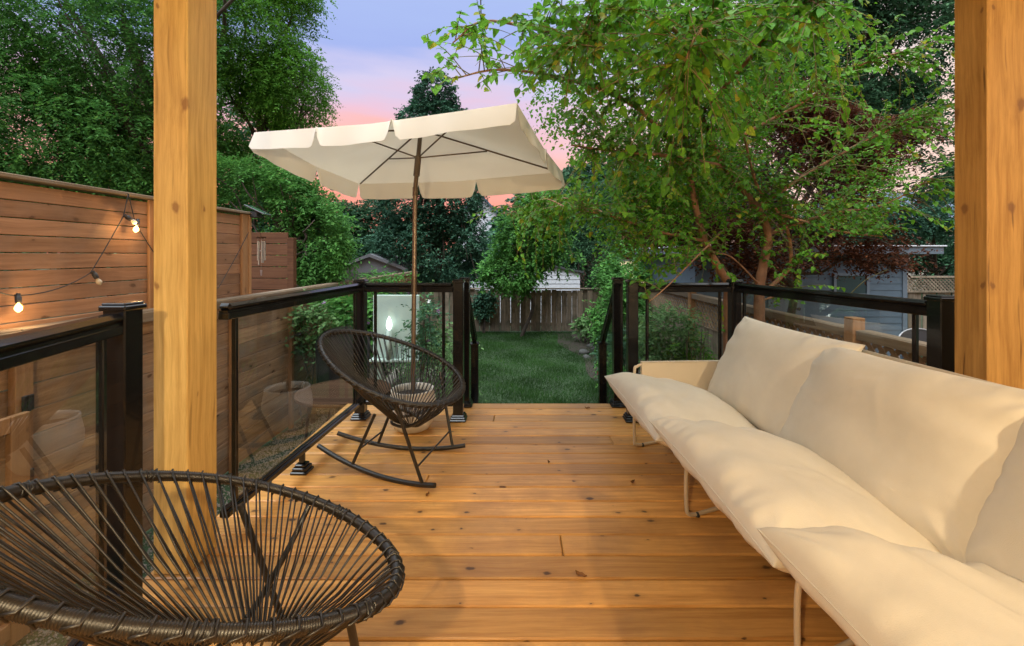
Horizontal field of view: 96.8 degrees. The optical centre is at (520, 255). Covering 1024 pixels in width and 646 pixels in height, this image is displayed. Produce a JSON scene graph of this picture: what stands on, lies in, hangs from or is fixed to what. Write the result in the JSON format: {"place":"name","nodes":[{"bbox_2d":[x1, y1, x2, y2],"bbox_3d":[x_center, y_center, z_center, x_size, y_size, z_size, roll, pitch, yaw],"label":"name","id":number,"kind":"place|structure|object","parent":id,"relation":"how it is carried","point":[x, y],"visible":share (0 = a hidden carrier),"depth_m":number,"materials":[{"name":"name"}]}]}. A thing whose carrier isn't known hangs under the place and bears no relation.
{"place":"outdoors","nodes":[
{"label":"outdoors","id":0,"kind":"place"},
{"bbox_2d":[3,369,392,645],"bbox_3d":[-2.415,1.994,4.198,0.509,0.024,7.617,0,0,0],"label":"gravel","id":1,"kind":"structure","parent":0,"point":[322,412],"depth_m":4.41,"materials":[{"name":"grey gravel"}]},
{"bbox_2d":[385,366,435,383],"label":"garden path","id":2,"kind":"structure","parent":0,"point":[403,372],"depth_m":7.38,"materials":[{"name":"grey stone"}]},
{"bbox_2d":[294,378,390,440],"bbox_3d":[-1.660,1.637,4.300,0.860,0.729,0.860,0,0,0],"label":"garden table","id":3,"kind":"object","parent":2,"relation":"on","point":[336,394],"visible":0.65,"depth_m":4.15,"materials":[{"name":"brown wood"}]},
{"bbox_2d":[357,262,420,368],"bbox_3d":[-1.979,1.039,6.451,1.107,1.928,0.804,0,0,31],"label":"weed plant","id":4,"kind":"object","parent":2,"relation":"on","point":[381,279],"visible":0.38,"depth_m":6.39,"materials":[{"name":"green plant"}]},
{"bbox_2d":[369,295,419,379],"bbox_3d":[-1.363,1.216,4.968,0.530,1.568,0.144,0,0,0],"label":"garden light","id":5,"kind":"object","parent":2,"relation":"on","point":[392,312],"visible":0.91,"depth_m":5.00,"materials":[{"name":"white glass"}]},
{"bbox_2d":[0,261,926,645],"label":"ground","id":6,"kind":"structure","parent":0,"point":[228,495],"depth_m":6.46,"materials":[{"name":"plant"}]},
{"bbox_2d":[0,172,250,391],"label":"privacy screen","id":7,"kind":"object","parent":6,"relation":"on","point":[67,252],"visible":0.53,"depth_m":2.84,"materials":[{"name":"brown wood"}]},
{"bbox_2d":[0,193,248,311],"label":"string lights","id":8,"kind":"object","parent":7,"relation":"hanging from","point":[18,307],"visible":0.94,"depth_m":2.89,"materials":[{"name":"grey plastic"}]},
{"bbox_2d":[244,204,270,217],"bbox_3d":[-2.665,-0.449,4.620,0.203,0.129,0.140,0,0,0],"label":"solar lamp","id":9,"kind":"object","parent":7,"relation":"attached to","point":[256,213],"visible":0.99,"depth_m":4.58,"materials":[{"name":"grey plastic"}]},
{"bbox_2d":[256,221,265,275],"bbox_3d":[-2.730,-0.081,4.759,0.091,0.581,0.137,0,0,26],"label":"wind chime","id":10,"kind":"object","parent":7,"relation":"hanging from","point":[263,250],"visible":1,"depth_m":4.78,"materials":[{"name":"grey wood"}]},
{"bbox_2d":[0,175,260,305],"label":"tree","id":11,"kind":"object","parent":6,"relation":"on","point":[84,268],"visible":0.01,"depth_m":17.42,"materials":[{"name":"green plant"}]},
{"bbox_2d":[0,100,271,299],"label":"tree","id":12,"kind":"object","parent":6,"relation":"on","point":[37,166],"visible":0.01,"depth_m":18.50,"materials":[{"name":"green plant"}]},
{"bbox_2d":[0,0,280,347],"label":"ash tree","id":13,"kind":"object","parent":6,"relation":"on","point":[110,137],"visible":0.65,"depth_m":6.58,"materials":[{"name":"green plant"}]},
{"bbox_2d":[0,271,417,598],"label":"fence","id":14,"kind":"object","parent":6,"relation":"on","point":[268,406],"visible":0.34,"depth_m":3.25,"materials":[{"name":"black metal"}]},
{"bbox_2d":[0,411,29,645],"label":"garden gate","id":15,"kind":"structure","parent":14,"relation":"attached to","point":[14,448],"depth_m":2.29,"materials":[{"name":"brown wood"}]},
{"bbox_2d":[217,232,296,366],"bbox_3d":[-3.340,0.858,5.620,1.120,2.285,0.080,0,0,0],"label":"dark fence","id":16,"kind":"object","parent":6,"relation":"on","point":[278,267],"visible":0.13,"depth_m":5.60,"materials":[{"name":"brown wood"}]},
{"bbox_2d":[217,99,332,278],"bbox_3d":[-11.573,-2.665,20.004,7.694,9.401,4.166,0,0,0],"label":"tree","id":17,"kind":"object","parent":6,"relation":"on","point":[261,203],"visible":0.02,"depth_m":19.25,"materials":[{"name":"green plant"}]},
{"bbox_2d":[217,0,345,286],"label":"ash tree","id":18,"kind":"object","parent":6,"relation":"on","point":[274,92],"visible":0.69,"depth_m":8.27,"materials":[{"name":"green plant"}]},
{"bbox_2d":[217,147,366,309],"bbox_3d":[-3.679,0.185,7.005,2.797,3.662,1.865,0,0,0],"label":"leafy tree","id":19,"kind":"object","parent":6,"relation":"on","point":[305,216],"visible":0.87,"depth_m":6.74,"materials":[{"name":"green plant"}]},
{"bbox_2d":[266,288,345,425],"bbox_3d":[-2.500,1.193,5.399,0.879,1.617,0.707,0,0,0],"label":"vine","id":20,"kind":"object","parent":6,"relation":"on","point":[311,311],"visible":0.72,"depth_m":5.33,"materials":[{"name":"green plant"}]},
{"bbox_2d":[303,283,378,410],"bbox_3d":[-2.200,1.176,5.814,1.040,1.656,1.212,0,0,17],"label":"flowering shrub","id":21,"kind":"object","parent":6,"relation":"on","point":[346,304],"visible":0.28,"depth_m":5.62,"materials":[{"name":"green plant"}]},
{"bbox_2d":[308,193,409,264],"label":"leafy tree","id":22,"kind":"object","parent":6,"relation":"on","point":[361,214],"visible":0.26,"depth_m":14.64,"materials":[{"name":"green plant"}]},
{"bbox_2d":[339,254,421,292],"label":"shed","id":23,"kind":"structure","parent":6,"relation":"on","point":[377,262],"depth_m":12.80,"materials":[{"name":"wood"}]},
{"bbox_2d":[346,272,393,282],"bbox_3d":[-4.193,1.210,12.784,1.410,1.480,0.028,0,0,0],"label":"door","id":24,"kind":"structure","parent":23,"relation":"in","point":[385,273],"depth_m":12.77,"materials":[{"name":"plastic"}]},
{"bbox_2d":[388,300,451,383],"bbox_3d":[-1.049,1.231,4.705,0.676,1.542,0.538,0,0,0],"label":"flowering shrub","id":25,"kind":"object","parent":6,"relation":"on","point":[420,334],"visible":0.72,"depth_m":4.67,"materials":[{"name":"green plant"}]},
{"bbox_2d":[388,333,452,398],"bbox_3d":[-1.500,1.979,8.050,0.900,0.018,7.100,0,0,0],"label":"flower bed","id":26,"kind":"object","parent":6,"relation":"on","point":[425,363],"visible":0.03,"depth_m":7.63,"materials":[{"name":"plant"}]},
{"bbox_2d":[315,326,369,421],"bbox_3d":[-1.960,1.412,5.046,0.569,1.183,0.512,0,0,-21],"label":"tub chair","id":27,"kind":"object","parent":26,"relation":"on","point":[324,372],"visible":0.18,"depth_m":5.17,"materials":[{"name":"plastic"}]},
{"bbox_2d":[349,281,451,384],"bbox_3d":[-1.777,1.172,6.566,1.690,1.664,1.408,0,0,0],"label":"flowering shrub","id":28,"kind":"object","parent":26,"relation":"on","point":[427,296],"visible":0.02,"depth_m":6.53,"materials":[{"name":"green plant"}]},
{"bbox_2d":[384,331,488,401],"bbox_3d":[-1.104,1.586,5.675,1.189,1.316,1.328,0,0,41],"label":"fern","id":29,"kind":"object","parent":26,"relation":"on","point":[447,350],"visible":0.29,"depth_m":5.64,"materials":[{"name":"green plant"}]},
{"bbox_2d":[410,279,483,379],"bbox_3d":[-1.218,1.188,7.085,1.320,1.633,0.883,0,0,0],"label":"flowering shrub","id":30,"kind":"object","parent":26,"relation":"on","point":[446,338],"visible":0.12,"depth_m":6.92,"materials":[{"name":"green plant"}]},
{"bbox_2d":[360,66,493,286],"bbox_3d":[-2.750,-1.877,13.872,4.100,7.810,3.310,0,0,0],"label":"spruce","id":31,"kind":"object","parent":6,"relation":"on","point":[438,229],"visible":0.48,"depth_m":13.36,"materials":[{"name":"green plant"}]},
{"bbox_2d":[394,238,497,292],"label":"tree","id":32,"kind":"object","parent":6,"relation":"on","point":[474,278],"visible":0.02,"depth_m":21.73,"materials":[{"name":"green plant"}]},
{"bbox_2d":[87,404,855,645],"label":"wooden deck","id":33,"kind":"structure","parent":6,"relation":"on","point":[501,532],"depth_m":1.97,"materials":[{"name":"brown wood"}]},
{"bbox_2d":[0,301,151,645],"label":"glass railing","id":34,"kind":"object","parent":33,"relation":"on","point":[114,332],"visible":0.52,"depth_m":1.51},
{"bbox_2d":[154,0,216,573],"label":"porch post","id":35,"kind":"object","parent":33,"relation":"on","point":[185,235],"visible":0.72,"depth_m":1.78,"materials":[{"name":"brown wood"}]},
{"bbox_2d":[0,468,405,645],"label":"rocking chair","id":36,"kind":"object","parent":33,"relation":"on","point":[95,621],"visible":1,"depth_m":1.09,"materials":[{"name":"black wicker"}]},
{"bbox_2d":[218,279,467,518],"bbox_3d":[-0.861,0.716,2.766,0.910,1.069,1.593,0,0,0],"label":"glass railing","id":37,"kind":"object","parent":33,"relation":"on","point":[358,289],"visible":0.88,"depth_m":3.08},
{"bbox_2d":[317,328,465,487],"bbox_3d":[-0.768,0.855,2.735,0.864,0.794,0.900,0,0,11],"label":"rocking chair","id":38,"kind":"object","parent":33,"relation":"on","point":[385,404],"visible":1,"depth_m":2.77,"materials":[{"name":"black wicker"}]},
{"bbox_2d":[390,382,435,433],"bbox_3d":[-0.772,1.100,3.270,0.336,0.296,0.336,0,0,0],"label":"flower pot","id":39,"kind":"object","parent":33,"relation":"on","point":[421,428],"visible":0.41,"depth_m":3.17,"materials":[{"name":"white ceramic"}]},
{"bbox_2d":[249,103,564,393],"bbox_3d":[-0.760,0.075,3.388,2.021,2.111,1.202,0,0,19],"label":"patio umbrella","id":40,"kind":"object","parent":39,"relation":"in","point":[495,150],"visible":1,"depth_m":3.55,"materials":[{"name":"fabric"}]},
{"bbox_2d":[575,570,586,576],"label":"fallen leaf","id":41,"kind":"object","parent":33,"relation":"on","point":[578,573],"visible":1,"depth_m":1.78,"materials":[{"name":"brown plant"}]},
{"bbox_2d":[622,279,954,422],"bbox_3d":[1.640,0.714,2.951,0.825,1.072,1.916,0,0,-37],"label":"glass railing","id":42,"kind":"object","parent":33,"relation":"on","point":[938,310],"visible":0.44,"depth_m":2.70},
{"bbox_2d":[633,349,1001,645],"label":"sofa","id":43,"kind":"object","parent":33,"relation":"on","point":[698,373],"visible":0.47,"depth_m":2.96,"materials":[{"name":"beige metal"}]},
{"bbox_2d":[604,372,756,447],"bbox_3d":[0.932,0.892,2.575,0.685,0.314,0.973,0,0,-3],"label":"seat cushion","id":44,"kind":"object","parent":43,"relation":"on","point":[644,399],"visible":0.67,"depth_m":2.44,"materials":[{"name":"beige fabric"}]},
{"bbox_2d":[707,316,864,436],"bbox_3d":[1.359,0.660,2.499,0.335,0.526,0.974,0,0,-3],"label":"back cushion","id":45,"kind":"object","parent":43,"relation":"on","point":[760,375],"visible":0.69,"depth_m":2.38,"materials":[{"name":"beige fabric"}]},
{"bbox_2d":[649,416,943,573],"bbox_3d":[0.982,0.872,1.701,0.685,0.305,0.973,0,0,-3],"label":"seat cushion","id":46,"kind":"object","parent":43,"relation":"on","point":[751,480],"visible":0.66,"depth_m":1.52,"materials":[{"name":"beige fabric"}]},
{"bbox_2d":[757,526,1023,645],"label":"seat cushion","id":47,"kind":"object","parent":43,"relation":"on","point":[860,588],"visible":1,"depth_m":1.00,"materials":[{"name":"beige fabric"}]},
{"bbox_2d":[779,347,1023,562],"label":"back cushion","id":48,"kind":"object","parent":43,"relation":"on","point":[924,452],"visible":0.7,"depth_m":1.52,"materials":[{"name":"beige fabric"}]},
{"bbox_2d":[965,421,1023,581],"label":"back cushion","id":49,"kind":"object","parent":43,"relation":"on","point":[996,540],"visible":0.62,"depth_m":1.24,"materials":[{"name":"beige fabric"}]},
{"bbox_2d":[955,0,1023,388],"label":"porch post","id":50,"kind":"object","parent":33,"relation":"on","point":[989,190],"visible":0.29,"depth_m":1.79,"materials":[{"name":"orange wood"}]},
{"bbox_2d":[417,288,609,330],"bbox_3d":[0.073,1.403,11.830,6.046,1.116,0.140,0,0,0],"label":"back fence","id":51,"kind":"object","parent":6,"relation":"on","point":[546,316],"visible":0.4,"depth_m":11.79,"materials":[{"name":"brown wood"}]},
{"bbox_2d":[470,288,499,333],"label":"ivy","id":52,"kind":"object","parent":51,"relation":"attached to","point":[483,304],"visible":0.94,"depth_m":11.61,"materials":[{"name":"green plant"}]},
{"bbox_2d":[438,331,611,403],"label":"grass","id":53,"kind":"structure","parent":6,"relation":"on","point":[546,345],"depth_m":7.91,"materials":[{"name":"green plant"}]},
{"bbox_2d":[470,189,586,336],"bbox_3d":[0.199,0.113,10.808,2.796,3.810,1.781,0,0,0],"label":"garden tree","id":54,"kind":"object","parent":6,"relation":"on","point":[514,279],"visible":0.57,"depth_m":10.58,"materials":[{"name":"green plant"}]},
{"bbox_2d":[483,193,581,265],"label":"tree","id":55,"kind":"object","parent":6,"relation":"on","point":[512,200],"visible":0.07,"depth_m":22.41,"materials":[{"name":"green plant"}]},
{"bbox_2d":[498,265,583,322],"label":"white shed","id":56,"kind":"structure","parent":6,"relation":"on","point":[573,281],"depth_m":13.49,"materials":[{"name":"white wood"}]},
{"bbox_2d":[548,161,574,192],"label":"tree","id":57,"kind":"object","parent":6,"relation":"on","point":[566,175],"visible":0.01,"depth_m":29.35,"materials":[{"name":"plant"}]},
{"bbox_2d":[557,181,620,315],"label":"cedar tree","id":58,"kind":"object","parent":6,"relation":"on","point":[585,246],"visible":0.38,"depth_m":14.24,"materials":[{"name":"green plant"}]},
{"bbox_2d":[557,333,644,386],"bbox_3d":[1.708,1.979,7.050,1.684,0.018,9.100,0,0,0],"label":"shrub bed","id":59,"kind":"object","parent":6,"relation":"on","point":[577,343],"visible":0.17,"depth_m":9.84,"materials":[{"name":"plant"}]},
{"bbox_2d":[568,316,596,343],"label":"hosta","id":60,"kind":"object","parent":59,"relation":"on","point":[582,328],"visible":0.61,"depth_m":10.35,"materials":[{"name":"green plant"}]},
{"bbox_2d":[579,349,589,354],"bbox_3d":[1.297,1.976,9.228,0.229,0.162,0.252,0,0,0],"label":"edging stone","id":61,"kind":"object","parent":59,"relation":"on","point":[582,351],"visible":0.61,"depth_m":9.13,"materials":[{"name":"grey stone"}]},
{"bbox_2d":[589,323,643,387],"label":"shrub","id":62,"kind":"object","parent":59,"relation":"on","point":[609,348],"visible":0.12,"depth_m":6.50,"materials":[{"name":"green plant"}]},
{"bbox_2d":[581,264,654,351],"bbox_3d":[2.060,1.173,9.148,1.582,2.007,1.805,0,0,0],"label":"shrub","id":63,"kind":"object","parent":59,"relation":"on","point":[599,319],"visible":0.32,"depth_m":9.14,"materials":[{"name":"green plant"}]},
{"bbox_2d":[585,240,651,307],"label":"shrub","id":64,"kind":"object","parent":59,"relation":"on","point":[613,266],"visible":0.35,"depth_m":10.78,"materials":[{"name":"green plant"}]},
{"bbox_2d":[623,299,714,372],"bbox_3d":[1.817,1.264,5.605,1.113,1.479,1.110,0,0,0],"label":"shrub","id":65,"kind":"object","parent":59,"relation":"on","point":[657,341],"visible":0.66,"depth_m":5.44,"materials":[{"name":"green plant"}]},
{"bbox_2d":[663,312,717,360],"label":"shrub","id":66,"kind":"object","parent":59,"relation":"on","point":[708,357],"visible":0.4,"depth_m":5.06,"materials":[{"name":"green plant"}]},
{"bbox_2d":[593,352,625,403],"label":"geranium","id":67,"kind":"object","parent":6,"relation":"on","point":[608,369],"visible":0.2,"depth_m":5.59,"materials":[{"name":"green plant"}]},
{"bbox_2d":[548,148,681,269],"bbox_3d":[4.447,-1.415,19.953,7.587,6.893,4.345,0,0,0],"label":"tree","id":68,"kind":"object","parent":6,"relation":"on","point":[588,167],"visible":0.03,"depth_m":19.27,"materials":[{"name":"green plant"}]},
{"bbox_2d":[580,171,686,296],"bbox_3d":[6.074,-1.475,25.960,5.696,6.950,8.880,0,0,0],"label":"tree","id":69,"kind":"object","parent":6,"relation":"on","point":[627,260],"depth_m":22.00,"materials":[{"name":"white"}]},
{"bbox_2d":[421,0,954,353],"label":"mulberry tree","id":70,"kind":"object","parent":6,"relation":"on","point":[696,48],"visible":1,"depth_m":3.63,"materials":[{"name":"green plant"}]},
{"bbox_2d":[653,142,795,240],"bbox_3d":[8.695,-1.662,19.991,6.729,7.336,4.076,0,0,0],"label":"tree","id":71,"kind":"object","parent":6,"relation":"on","point":[759,180],"visible":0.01,"depth_m":19.07,"materials":[{"name":"green plant"}]},
{"bbox_2d":[584,0,954,244],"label":"maple tree","id":72,"kind":"object","parent":6,"relation":"on","point":[878,89],"visible":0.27,"depth_m":11.39,"materials":[{"name":"green plant"}]},
{"bbox_2d":[624,278,926,364],"bbox_3d":[2.585,1.238,5.999,0.120,1.525,11.624,0,0,0],"label":"lattice fence","id":73,"kind":"object","parent":6,"relation":"on","point":[852,329],"visible":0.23,"depth_m":4.22,"materials":[{"name":"brown wood"}]},
{"bbox_2d":[616,71,954,329],"bbox_3d":[3.775,-0.334,6.519,4.688,4.714,1.918,0,0,0],"label":"red maple","id":74,"kind":"object","parent":6,"relation":"on","point":[852,254],"visible":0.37,"depth_m":6.23,"materials":[{"name":"green plant"}]},
{"bbox_2d":[635,245,946,358],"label":"grey shed","id":75,"kind":"structure","parent":6,"relation":"on","point":[889,322],"depth_m":7.99,"materials":[{"name":"blue"}]},
{"bbox_2d":[768,274,802,330],"bbox_3d":[4.654,1.155,7.948,0.607,1.650,0.076,0,0,0],"label":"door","id":76,"kind":"structure","parent":75,"relation":"in","point":[784,303],"depth_m":7.97,"materials":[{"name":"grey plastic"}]},
{"bbox_2d":[833,273,869,294],"bbox_3d":[5.791,0.507,7.959,0.621,0.403,0.038,0,0,0],"label":"window","id":77,"kind":"structure","parent":75,"relation":"in","point":[849,284],"depth_m":7.96,"materials":[{"name":"grey glass"}]},
{"bbox_2d":[758,204,928,263],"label":"tree","id":78,"kind":"object","parent":6,"relation":"on","point":[844,235],"visible":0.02,"depth_m":21.11,"materials":[{"name":"green plant"}]},
{"bbox_2d":[843,198,954,289],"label":"young tree","id":79,"kind":"object","parent":6,"relation":"on","point":[932,232],"visible":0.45,"depth_m":10.90,"materials":[{"name":"green plant"}]},
{"bbox_2d":[899,328,926,357],"bbox_3d":[5.299,1.484,5.816,0.625,1.033,0.574,0,0,0],"label":"patio chair","id":80,"kind":"object","parent":6,"relation":"on","point":[906,333],"visible":0.18,"depth_m":6.08,"materials":[{"name":"silver metal"}]},
{"bbox_2d":[907,276,954,328],"bbox_3d":[9.250,1.181,9.205,3.500,1.538,0.070,0,0,0],"label":"neighbour fence","id":81,"kind":"object","parent":6,"relation":"on","point":[914,294],"visible":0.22,"depth_m":9.19,"materials":[{"name":"beige wood"}]},
{"bbox_2d":[907,158,954,298],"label":"tree","id":82,"kind":"object","parent":6,"relation":"on","point":[939,264],"visible":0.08,"depth_m":20.05,"materials":[{"name":"green plant"}]},
{"bbox_2d":[455,194,498,290],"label":"white house","id":83,"kind":"structure","parent":0,"point":[489,218],"depth_m":25.99,"materials":[{"name":"white"}]},
{"bbox_2d":[0,0,954,257],"label":"sky","id":84,"kind":"structure","parent":0,"point":[376,50],"materials":[{"name":"blue"}]},
{"bbox_2d":[812,192,954,289],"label":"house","id":85,"kind":"structure","parent":0,"point":[912,216],"depth_m":27.49,"materials":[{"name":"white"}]},
{"bbox_3d":[0.170,1.645,4.210,1.260,0.710,0.820,0,0,0],"label":"deck stairs","id":86,"kind":"object","parent":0,"visible":0},
{"bbox_2d":[460,277,479,407],"bbox_3d":[-0.458,0.996,4.187,0.124,1.629,0.918,0,0,0],"label":"stair railing","id":87,"kind":"object","parent":86,"relation":"on","point":[469,328],"visible":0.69,"depth_m":3.78,"materials":[{"name":"black metal"}]},
{"bbox_2d":[597,277,625,407],"bbox_3d":[0.814,0.996,4.187,0.128,1.629,0.918,0,0,0],"label":"stair railing","id":88,"kind":"object","parent":86,"relation":"on","point":[614,313],"visible":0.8,"depth_m":3.77,"materials":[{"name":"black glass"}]}
]}

